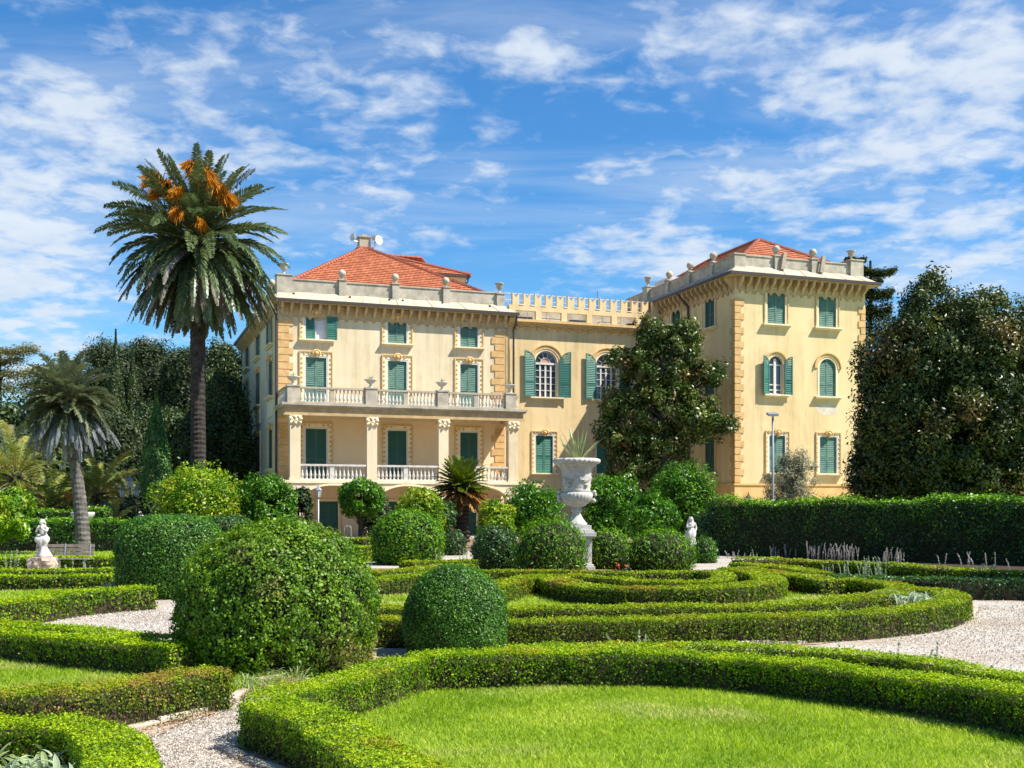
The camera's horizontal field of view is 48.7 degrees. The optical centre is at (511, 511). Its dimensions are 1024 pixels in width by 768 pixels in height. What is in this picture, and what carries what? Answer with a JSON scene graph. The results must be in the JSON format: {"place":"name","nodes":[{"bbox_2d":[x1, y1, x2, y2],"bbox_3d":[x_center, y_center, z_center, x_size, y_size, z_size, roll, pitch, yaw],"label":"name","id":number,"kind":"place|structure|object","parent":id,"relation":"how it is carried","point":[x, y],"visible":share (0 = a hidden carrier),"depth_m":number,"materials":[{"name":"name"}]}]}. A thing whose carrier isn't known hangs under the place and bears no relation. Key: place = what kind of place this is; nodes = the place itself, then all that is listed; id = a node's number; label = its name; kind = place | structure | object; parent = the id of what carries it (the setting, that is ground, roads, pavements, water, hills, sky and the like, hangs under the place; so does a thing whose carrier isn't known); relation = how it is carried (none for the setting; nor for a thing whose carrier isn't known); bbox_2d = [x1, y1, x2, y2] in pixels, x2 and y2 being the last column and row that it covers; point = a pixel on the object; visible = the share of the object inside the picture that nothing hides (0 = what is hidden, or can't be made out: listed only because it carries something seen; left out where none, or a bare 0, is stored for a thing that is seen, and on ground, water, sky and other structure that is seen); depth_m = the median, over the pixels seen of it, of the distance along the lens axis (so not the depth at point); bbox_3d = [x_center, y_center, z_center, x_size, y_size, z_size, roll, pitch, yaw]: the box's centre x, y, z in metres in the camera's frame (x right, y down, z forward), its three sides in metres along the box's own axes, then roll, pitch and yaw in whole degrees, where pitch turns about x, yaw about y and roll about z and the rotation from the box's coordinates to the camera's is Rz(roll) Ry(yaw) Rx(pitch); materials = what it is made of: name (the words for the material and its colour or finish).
{"place":"outdoors","nodes":[
{"label":"outdoors","id":0,"kind":"place"},
{"bbox_2d":[0,657,158,697],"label":"lawn","id":1,"kind":"structure","parent":0,"point":[45,677],"depth_m":10.89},
{"bbox_2d":[0,617,199,675],"bbox_3d":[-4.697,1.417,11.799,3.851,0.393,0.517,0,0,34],"label":"box hedge","id":2,"kind":"object","parent":1,"relation":"on","point":[54,647],"visible":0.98,"depth_m":11.29,"materials":[{"name":"green plant"}]},
{"bbox_2d":[335,539,631,550],"bbox_3d":[-10.519,1.596,56.600,51.604,0.001,22.800,0,0,0],"label":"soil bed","id":3,"kind":"object","parent":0,"point":[470,543],"depth_m":55.52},
{"bbox_2d":[0,420,69,518],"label":"spreading palm","id":4,"kind":"object","parent":3,"relation":"on","point":[23,463],"visible":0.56,"depth_m":61.55,"materials":[{"name":"green plant"}]},
{"bbox_2d":[2,463,88,511],"bbox_3d":[-24.377,-0.091,60.025,5.746,5.224,5.671,0,0,27],"label":"spreading palm","id":5,"kind":"object","parent":3,"relation":"on","point":[47,485],"visible":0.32,"depth_m":59.43,"materials":[{"name":"green plant"}]},
{"bbox_2d":[27,504,113,523],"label":"tall hedge","id":6,"kind":"object","parent":3,"relation":"on","point":[48,513],"visible":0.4,"depth_m":50.50,"materials":[{"name":"green plant"}]},
{"bbox_2d":[38,449,153,511],"bbox_3d":[-21.334,-0.825,59.108,5.634,5.054,5.610,0,0,0],"label":"spreading palm","id":7,"kind":"object","parent":3,"relation":"on","point":[95,496],"visible":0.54,"depth_m":58.50,"materials":[{"name":"green plant"}]},
{"bbox_2d":[0,515,251,551],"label":"tall hedge","id":8,"kind":"object","parent":3,"relation":"on","point":[102,532],"visible":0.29,"depth_m":45.50,"materials":[{"name":"green plant"}]},
{"bbox_2d":[137,390,173,515],"bbox_3d":[-17.924,-2.275,57.013,1.905,7.731,1.914,0,0,0],"label":"cypress tree","id":9,"kind":"object","parent":3,"relation":"on","point":[156,429],"visible":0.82,"depth_m":56.67,"materials":[{"name":"green plant"}]},
{"bbox_2d":[93,142,289,501],"bbox_3d":[-14.960,-7.796,53.933,8.852,18.827,8.885,0,0,0],"label":"palm tree","id":10,"kind":"object","parent":3,"relation":"on","point":[197,282],"visible":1,"depth_m":52.60,"materials":[{"name":"green plant"}]},
{"bbox_2d":[141,459,242,517],"bbox_3d":[-14.006,-0.386,49.994,4.277,4.015,3.655,0,0,0],"label":"garden shrub","id":11,"kind":"object","parent":3,"relation":"on","point":[208,493],"visible":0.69,"depth_m":49.22,"materials":[{"name":"green plant"}]},
{"bbox_2d":[233,471,299,522],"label":"garden shrub","id":12,"kind":"object","parent":3,"relation":"on","point":[267,491],"visible":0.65,"depth_m":52.47,"materials":[{"name":"green plant"}]},
{"bbox_2d":[337,477,385,538],"bbox_3d":[-7.057,-0.032,52.935,2.326,3.276,2.088,0,0,0],"label":"tree","id":13,"kind":"object","parent":3,"relation":"on","point":[351,503],"visible":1,"depth_m":52.47,"materials":[{"name":"green plant"}]},
{"bbox_2d":[394,486,449,534],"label":"garden shrub","id":14,"kind":"object","parent":3,"relation":"on","point":[428,500],"visible":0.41,"depth_m":53.47,"materials":[{"name":"green plant"}]},
{"bbox_2d":[430,455,494,541],"bbox_3d":[-2.639,-0.718,59.993,3.423,4.661,3.556,0,0,0],"label":"cycad","id":15,"kind":"object","parent":3,"relation":"on","point":[464,487],"visible":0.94,"depth_m":59.50,"materials":[{"name":"green plant"}]},
{"bbox_2d":[476,498,516,535],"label":"garden shrub","id":16,"kind":"object","parent":3,"relation":"on","point":[499,512],"visible":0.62,"depth_m":49.68,"materials":[{"name":"green plant"}]},
{"bbox_2d":[503,477,568,534],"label":"garden shrub","id":17,"kind":"object","parent":3,"relation":"on","point":[529,503],"visible":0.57,"depth_m":52.23,"materials":[{"name":"green plant"}]},
{"bbox_2d":[581,470,643,541],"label":"garden shrub","id":18,"kind":"object","parent":3,"relation":"on","point":[617,495],"visible":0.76,"depth_m":47.33,"materials":[{"name":"green plant"}]},
{"bbox_2d":[650,459,718,534],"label":"garden shrub","id":19,"kind":"object","parent":3,"relation":"on","point":[689,493],"visible":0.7,"depth_m":55.35,"materials":[{"name":"green plant"}]},
{"bbox_2d":[760,445,819,504],"bbox_3d":[14.551,-0.957,59.088,3.027,5.113,2.727,0,0,23],"label":"olive tree","id":20,"kind":"object","parent":3,"relation":"on","point":[795,482],"visible":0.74,"depth_m":58.71,"materials":[{"name":"green plant"}]},
{"bbox_2d":[0,0,1023,412],"label":"sky","id":21,"kind":"structure","parent":0,"point":[570,148],"materials":[{"name":"blue"}]},
{"bbox_2d":[26,535,1023,767],"bbox_3d":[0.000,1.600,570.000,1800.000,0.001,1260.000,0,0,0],"label":"ground","id":22,"kind":"structure","parent":0,"point":[723,560],"depth_m":13.65,"materials":[{"name":"gravel"}]},
{"bbox_2d":[26,519,57,570],"bbox_3d":[-11.872,0.886,28.626,0.754,1.428,0.739,0,0,8],"label":"statue","id":23,"kind":"object","parent":22,"relation":"on","point":[43,557],"visible":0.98,"depth_m":28.46,"materials":[{"name":"stone"}]},
{"bbox_2d":[0,555,114,569],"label":"box hedge","id":24,"kind":"object","parent":22,"relation":"on","point":[96,562],"visible":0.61,"depth_m":31.10,"materials":[{"name":"green plant"}]},
{"bbox_2d":[0,567,114,577],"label":"box hedge","id":25,"kind":"object","parent":22,"relation":"on","point":[58,571],"visible":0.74,"depth_m":25.45,"materials":[{"name":"green plant"}]},
{"bbox_2d":[36,544,94,567],"bbox_3d":[-12.406,1.238,31.187,1.619,0.723,0.494,0,0,0],"label":"park bench","id":26,"kind":"object","parent":22,"relation":"on","point":[89,549],"visible":0.67,"depth_m":31.38,"materials":[{"name":"grey wood"}]},
{"bbox_2d":[0,584,158,622],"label":"box hedge","id":27,"kind":"object","parent":22,"relation":"on","point":[50,606],"visible":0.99,"depth_m":17.19,"materials":[{"name":"green plant"}]},
{"bbox_2d":[0,710,164,767],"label":"box hedge","id":28,"kind":"object","parent":22,"relation":"on","point":[95,744],"visible":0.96,"depth_m":6.66,"materials":[{"name":"green plant"}]},
{"bbox_2d":[52,605,181,631],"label":"gravel","id":29,"kind":"structure","parent":22,"relation":"on","point":[137,613],"depth_m":16.99,"materials":[{"name":"gravel"}]},
{"bbox_2d":[0,663,235,730],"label":"box hedge","id":30,"kind":"object","parent":22,"relation":"on","point":[143,698],"visible":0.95,"depth_m":8.34,"materials":[{"name":"green plant"}]},
{"bbox_2d":[109,513,221,599],"bbox_3d":[-6.516,0.834,21.497,2.124,1.645,2.124,0,0,0],"label":"clipped bush","id":31,"kind":"object","parent":22,"relation":"on","point":[152,550],"visible":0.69,"depth_m":20.68,"materials":[{"name":"green plant"}]},
{"bbox_2d":[215,743,284,767],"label":"kerb","id":32,"kind":"structure","parent":22,"relation":"on","point":[231,750],"depth_m":7.31,"materials":[{"name":"stone"}]},
{"bbox_2d":[132,699,368,767],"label":"gravel","id":33,"kind":"structure","parent":22,"relation":"on","point":[199,738],"depth_m":7.87,"materials":[{"name":"gravel"}]},
{"bbox_2d":[118,650,397,736],"bbox_3d":[-2.144,1.591,10.465,0.545,0.001,5.224,0,0,16],"label":"soil bed","id":34,"kind":"object","parent":22,"relation":"on","point":[378,653],"visible":0.19,"depth_m":8.71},
{"bbox_2d":[167,514,384,677],"bbox_3d":[-2.412,0.840,11.593,2.162,1.641,2.170,0,0,0],"label":"clipped bush","id":35,"kind":"object","parent":34,"relation":"on","point":[281,593],"visible":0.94,"depth_m":10.88,"materials":[{"name":"green plant"}]},
{"bbox_2d":[238,653,431,742],"bbox_3d":[-1.312,1.416,8.911,0.492,0.388,2.508,0,0,19],"label":"box hedge","id":36,"kind":"object","parent":22,"relation":"on","point":[353,689],"visible":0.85,"depth_m":8.93,"materials":[{"name":"green plant"}]},
{"bbox_2d":[234,693,456,767],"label":"box hedge","id":37,"kind":"object","parent":22,"relation":"on","point":[308,736],"visible":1,"depth_m":6.83,"materials":[{"name":"green plant"}]},
{"bbox_2d":[367,506,446,565],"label":"clipped bush","id":38,"kind":"object","parent":22,"relation":"on","point":[402,534],"visible":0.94,"depth_m":33.84,"materials":[{"name":"plant"}]},
{"bbox_2d":[399,562,509,657],"bbox_3d":[-0.643,1.088,12.746,1.244,1.049,1.255,0,0,0],"label":"clipped bush","id":39,"kind":"object","parent":22,"relation":"on","point":[447,606],"visible":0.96,"depth_m":12.33,"materials":[{"name":"green plant"}]},
{"bbox_2d":[372,568,700,573],"bbox_3d":[1.739,1.596,22.866,12.621,0.001,18.267,0,0,0],"label":"soil bed","id":40,"kind":"object","parent":22,"relation":"on","point":[621,570],"visible":0.06,"depth_m":31.38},
{"bbox_2d":[469,523,519,569],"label":"clipped bush","id":41,"kind":"object","parent":40,"relation":"on","point":[490,548],"visible":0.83,"depth_m":30.13,"materials":[{"name":"green plant"}]},
{"bbox_2d":[509,512,590,572],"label":"clipped bush","id":42,"kind":"object","parent":40,"relation":"on","point":[548,543],"visible":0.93,"depth_m":28.57,"materials":[{"name":"plant"}]},
{"bbox_2d":[553,458,600,569],"bbox_3d":[1.804,0.055,31.600,1.337,3.090,1.337,0,0,-4],"label":"garden urn","id":43,"kind":"object","parent":40,"relation":"on","point":[576,494],"visible":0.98,"depth_m":31.24,"materials":[{"name":"white stone"}]},
{"bbox_2d":[479,568,737,589],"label":"box hedge","id":44,"kind":"object","parent":40,"relation":"on","point":[659,577],"visible":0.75,"depth_m":23.63,"materials":[{"name":"plant"}]},
{"bbox_2d":[367,576,917,621],"bbox_3d":[2.636,1.414,17.319,11.440,0.423,4.153,0,0,-30],"label":"box hedge","id":45,"kind":"object","parent":40,"relation":"on","point":[862,598],"visible":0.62,"depth_m":15.55,"materials":[{"name":"plant"}]},
{"bbox_2d":[534,566,788,607],"bbox_3d":[2.893,1.403,22.129,5.148,0.453,7.193,0,0,0],"label":"box hedge","id":46,"kind":"object","parent":40,"relation":"on","point":[750,585],"visible":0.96,"depth_m":19.18,"materials":[{"name":"plant"}]},
{"bbox_2d":[622,525,700,570],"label":"clipped bush","id":47,"kind":"object","parent":40,"relation":"on","point":[669,550],"visible":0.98,"depth_m":30.18,"materials":[{"name":"plant"}]},
{"bbox_2d":[363,585,973,647],"bbox_3d":[2.745,1.407,15.176,11.246,0.439,3.531,0,0,-27],"label":"box hedge","id":48,"kind":"object","parent":40,"relation":"on","point":[942,610],"visible":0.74,"depth_m":13.53,"materials":[{"name":"plant"}]},
{"bbox_2d":[727,561,835,575],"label":"box hedge","id":49,"kind":"object","parent":40,"relation":"on","point":[798,569],"visible":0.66,"depth_m":25.50,"materials":[{"name":"plant"}]},
{"bbox_2d":[742,566,847,596],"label":"box hedge","id":50,"kind":"object","parent":40,"relation":"on","point":[811,583],"visible":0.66,"depth_m":21.58,"materials":[{"name":"plant"}]},
{"bbox_2d":[233,232,881,535],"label":"villa","id":51,"kind":"object","parent":22,"relation":"on","point":[782,327],"visible":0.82,"depth_m":75.89,"materials":[{"name":"beige paint"}]},
{"bbox_2d":[299,349,332,401],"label":"balcony door","id":52,"kind":"structure","parent":51,"relation":"in","point":[318,371],"depth_m":74.61,"materials":[{"name":"green paint"}]},
{"bbox_2d":[301,422,332,478],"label":"balcony door","id":53,"kind":"structure","parent":51,"relation":"in","point":[316,437],"depth_m":74.62,"materials":[{"name":"green paint"}]},
{"bbox_2d":[298,308,336,342],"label":"window","id":54,"kind":"structure","parent":51,"relation":"in","point":[313,330],"depth_m":74.68,"materials":[{"name":"green paint"}]},
{"bbox_2d":[315,498,341,535],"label":"door","id":55,"kind":"structure","parent":51,"relation":"in","point":[330,514],"depth_m":74.90,"materials":[{"name":"wood"}]},
{"bbox_2d":[381,313,413,346],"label":"window","id":56,"kind":"structure","parent":51,"relation":"in","point":[395,334],"depth_m":76.43,"materials":[{"name":"green paint"}]},
{"bbox_2d":[382,353,412,404],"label":"balcony door","id":57,"kind":"structure","parent":51,"relation":"in","point":[394,375],"depth_m":76.45,"materials":[{"name":"green paint"}]},
{"bbox_2d":[382,424,412,479],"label":"balcony door","id":58,"kind":"structure","parent":51,"relation":"in","point":[394,437],"depth_m":76.45,"materials":[{"name":"green paint"}]},
{"bbox_2d":[454,356,483,406],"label":"balcony door","id":59,"kind":"structure","parent":51,"relation":"in","point":[465,376],"depth_m":78.17,"materials":[{"name":"green paint"}]},
{"bbox_2d":[454,426,483,479],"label":"balcony door","id":60,"kind":"structure","parent":51,"relation":"in","point":[465,444],"depth_m":78.17,"materials":[{"name":"green paint"}]},
{"bbox_2d":[454,318,485,350],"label":"window","id":61,"kind":"structure","parent":51,"relation":"in","point":[465,338],"depth_m":78.15,"materials":[{"name":"white paint"}]},
{"bbox_2d":[530,429,559,475],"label":"window","id":62,"kind":"structure","parent":51,"relation":"in","point":[541,441],"depth_m":80.16,"materials":[{"name":"white paint"}]},
{"bbox_2d":[524,344,570,399],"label":"arched window","id":63,"kind":"structure","parent":51,"relation":"in","point":[539,369],"depth_m":80.31,"materials":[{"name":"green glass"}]},
{"bbox_2d":[586,347,630,401],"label":"arched window","id":64,"kind":"structure","parent":51,"relation":"in","point":[596,376],"depth_m":81.62,"materials":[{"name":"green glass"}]},
{"bbox_2d":[764,428,789,474],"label":"window","id":65,"kind":"structure","parent":51,"relation":"in","point":[779,435],"depth_m":74.37,"materials":[{"name":"white paint"}]},
{"bbox_2d":[762,287,792,327],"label":"window","id":66,"kind":"structure","parent":51,"relation":"in","point":[774,304],"depth_m":74.31,"materials":[{"name":"wood"}]},
{"bbox_2d":[763,351,792,397],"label":"arched window","id":67,"kind":"structure","parent":51,"relation":"in","point":[772,365],"depth_m":74.42,"materials":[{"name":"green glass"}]},
{"bbox_2d":[813,291,843,330],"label":"window","id":68,"kind":"structure","parent":51,"relation":"in","point":[824,309],"depth_m":75.69,"materials":[{"name":"wood"}]},
{"bbox_2d":[814,352,842,399],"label":"window","id":69,"kind":"structure","parent":51,"relation":"in","point":[825,368],"depth_m":75.71,"materials":[{"name":"wood"}]},
{"bbox_2d":[815,430,843,475],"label":"window","id":70,"kind":"structure","parent":51,"relation":"in","point":[826,441],"depth_m":75.72,"materials":[{"name":"white paint"}]},
{"bbox_2d":[592,527,630,568],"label":"clipped bush","id":71,"kind":"object","parent":22,"relation":"on","point":[608,547],"visible":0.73,"depth_m":31.54,"materials":[{"name":"plant"}]},
{"bbox_2d":[626,487,682,539],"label":"garden shrub","id":72,"kind":"object","parent":22,"relation":"on","point":[656,511],"visible":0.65,"depth_m":44.57,"materials":[{"name":"green plant"}]},
{"bbox_2d":[589,312,740,498],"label":"magnolia tree","id":73,"kind":"object","parent":22,"relation":"on","point":[638,452],"visible":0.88,"depth_m":71.61,"materials":[{"name":"green plant"}]},
{"bbox_2d":[692,534,720,563],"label":"clipped bush","id":74,"kind":"object","parent":22,"relation":"on","point":[708,549],"visible":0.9,"depth_m":35.24,"materials":[{"name":"green plant"}]},
{"bbox_2d":[758,556,1023,570],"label":"soil bed","id":75,"kind":"object","parent":22,"relation":"on","point":[1003,567],"visible":0.17,"depth_m":34.35,"materials":[{"name":"soil"}]},
{"bbox_2d":[705,489,1023,564],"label":"tall hedge","id":76,"kind":"object","parent":75,"relation":"on","point":[923,530],"visible":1,"depth_m":37.25,"materials":[{"name":"green plant"}]},
{"bbox_2d":[819,599,1023,669],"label":"gravel","id":77,"kind":"structure","parent":22,"relation":"on","point":[983,631],"depth_m":14.33,"materials":[{"name":"gravel"}]},
{"bbox_2d":[824,573,1023,599],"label":"box hedge","id":78,"kind":"object","parent":22,"relation":"on","point":[991,588],"visible":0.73,"depth_m":20.54,"materials":[{"name":"green plant"}]},
{"bbox_2d":[354,683,1023,767],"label":"lawn","id":79,"kind":"structure","parent":0,"point":[685,757],"depth_m":7.92,"materials":[{"name":"plant"}]},
{"bbox_2d":[842,255,898,482],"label":"conifer","id":80,"kind":"object","parent":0,"point":[871,294],"visible":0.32,"depth_m":103.51,"materials":[{"name":"green plant"}]},
{"bbox_2d":[842,260,1023,504],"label":"magnolia tree","id":81,"kind":"object","parent":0,"point":[944,372],"visible":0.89,"depth_m":50.00,"materials":[{"name":"green plant"}]},
{"label":"soil bed","id":82,"kind":"structure","parent":0,"visible":0},
{"bbox_2d":[404,642,1023,737],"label":"box hedge","id":83,"kind":"object","parent":82,"relation":"on","point":[971,701],"visible":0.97,"depth_m":9.95,"materials":[{"name":"green plant"}]},
{"bbox_2d":[503,637,1023,693],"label":"box hedge","id":84,"kind":"object","parent":82,"relation":"on","point":[900,661],"visible":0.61,"depth_m":10.46,"materials":[{"name":"green plant"}]},
{"label":"lawn","id":85,"kind":"structure","parent":0,"visible":0},
{"bbox_2d":[0,572,116,590],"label":"box hedge","id":86,"kind":"object","parent":85,"relation":"on","point":[11,581],"visible":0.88,"depth_m":22.89,"materials":[{"name":"green plant"}]},
{"label":"lawn","id":87,"kind":"structure","parent":0,"visible":0},
{"bbox_2d":[374,567,478,595],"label":"box hedge","id":88,"kind":"object","parent":87,"relation":"on","point":[397,584],"visible":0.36,"depth_m":21.47,"materials":[{"name":"plant"}]},
{"bbox_2d":[494,573,544,602],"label":"box hedge","id":89,"kind":"object","parent":87,"relation":"on","point":[517,586],"visible":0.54,"depth_m":20.43,"materials":[{"name":"plant"}]},
{"bbox_2d":[379,589,846,610],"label":"grass","id":90,"kind":"structure","parent":87,"relation":"on","point":[534,598],"depth_m":20.23,"materials":[{"name":"plant"}]},
{"label":"lawn","id":91,"kind":"structure","parent":0,"visible":0},
{"bbox_2d":[0,485,37,548],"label":"citrus tree","id":92,"kind":"object","parent":91,"relation":"on","point":[16,509],"visible":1,"depth_m":38.73,"materials":[{"name":"green plant"}]},
{"bbox_2d":[17,350,120,551],"bbox_3d":[-16.283,-2.133,41.513,3.618,7.502,3.766,0,0,0],"label":"palm tree","id":93,"kind":"object","parent":91,"relation":"on","point":[72,422],"visible":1,"depth_m":40.98,"materials":[{"name":"green plant"}]},
{"label":"soil bed","id":94,"kind":"structure","parent":0,"visible":0},
{"bbox_2d":[0,749,74,767],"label":"silver plant","id":95,"kind":"object","parent":94,"relation":"on","point":[54,760],"visible":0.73,"depth_m":6.38,"materials":[{"name":"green plant"}]},
{"label":"lawn","id":96,"kind":"structure","parent":0,"visible":0},
{"bbox_2d":[780,558,1023,580],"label":"box hedge","id":97,"kind":"object","parent":96,"relation":"on","point":[903,569],"visible":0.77,"depth_m":26.52,"materials":[{"name":"plant"}]},
{"label":"meadow","id":98,"kind":"structure","parent":0,"visible":0},
{"bbox_2d":[0,386,29,433],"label":"background tree","id":99,"kind":"object","parent":98,"relation":"on","point":[7,408],"visible":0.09,"depth_m":98.98,"materials":[{"name":"green plant"}]},
{"bbox_2d":[0,341,45,411],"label":"conifer","id":100,"kind":"object","parent":98,"relation":"on","point":[14,355],"visible":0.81,"depth_m":111.48,"materials":[{"name":"green plant"}]},
{"bbox_2d":[66,405,154,500],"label":"evergreen tree","id":101,"kind":"object","parent":98,"relation":"on","point":[129,435],"visible":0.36,"depth_m":72.96,"materials":[{"name":"green plant"}]},
{"bbox_2d":[105,329,126,417],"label":"cypress tree","id":102,"kind":"object","parent":98,"relation":"on","point":[115,386],"visible":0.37,"depth_m":83.77,"materials":[{"name":"green plant"}]},
{"bbox_2d":[81,332,152,414],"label":"evergreen tree","id":103,"kind":"object","parent":98,"relation":"on","point":[103,353],"visible":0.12,"depth_m":87.19,"materials":[{"name":"green plant"}]},
{"bbox_2d":[124,347,141,419],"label":"cypress tree","id":104,"kind":"object","parent":98,"relation":"on","point":[132,389],"visible":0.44,"depth_m":85.75,"materials":[{"name":"green plant"}]},
{"bbox_2d":[122,334,178,409],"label":"evergreen tree","id":105,"kind":"object","parent":98,"relation":"on","point":[151,354],"visible":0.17,"depth_m":91.06,"materials":[{"name":"green plant"}]},
{"bbox_2d":[126,399,221,493],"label":"evergreen tree","id":106,"kind":"object","parent":98,"relation":"on","point":[177,429],"visible":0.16,"depth_m":76.56,"materials":[{"name":"green plant"}]},
{"bbox_2d":[150,345,224,424],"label":"evergreen tree","id":107,"kind":"object","parent":98,"relation":"on","point":[175,389],"visible":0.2,"depth_m":84.87,"materials":[{"name":"green plant"}]},
{"bbox_2d":[205,336,241,394],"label":"evergreen tree","id":108,"kind":"object","parent":98,"relation":"on","point":[225,357],"visible":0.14,"depth_m":94.96,"materials":[{"name":"green plant"}]},
{"bbox_2d":[190,369,259,512],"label":"evergreen tree","id":109,"kind":"object","parent":98,"relation":"on","point":[227,416],"visible":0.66,"depth_m":80.97,"materials":[{"name":"green plant"}]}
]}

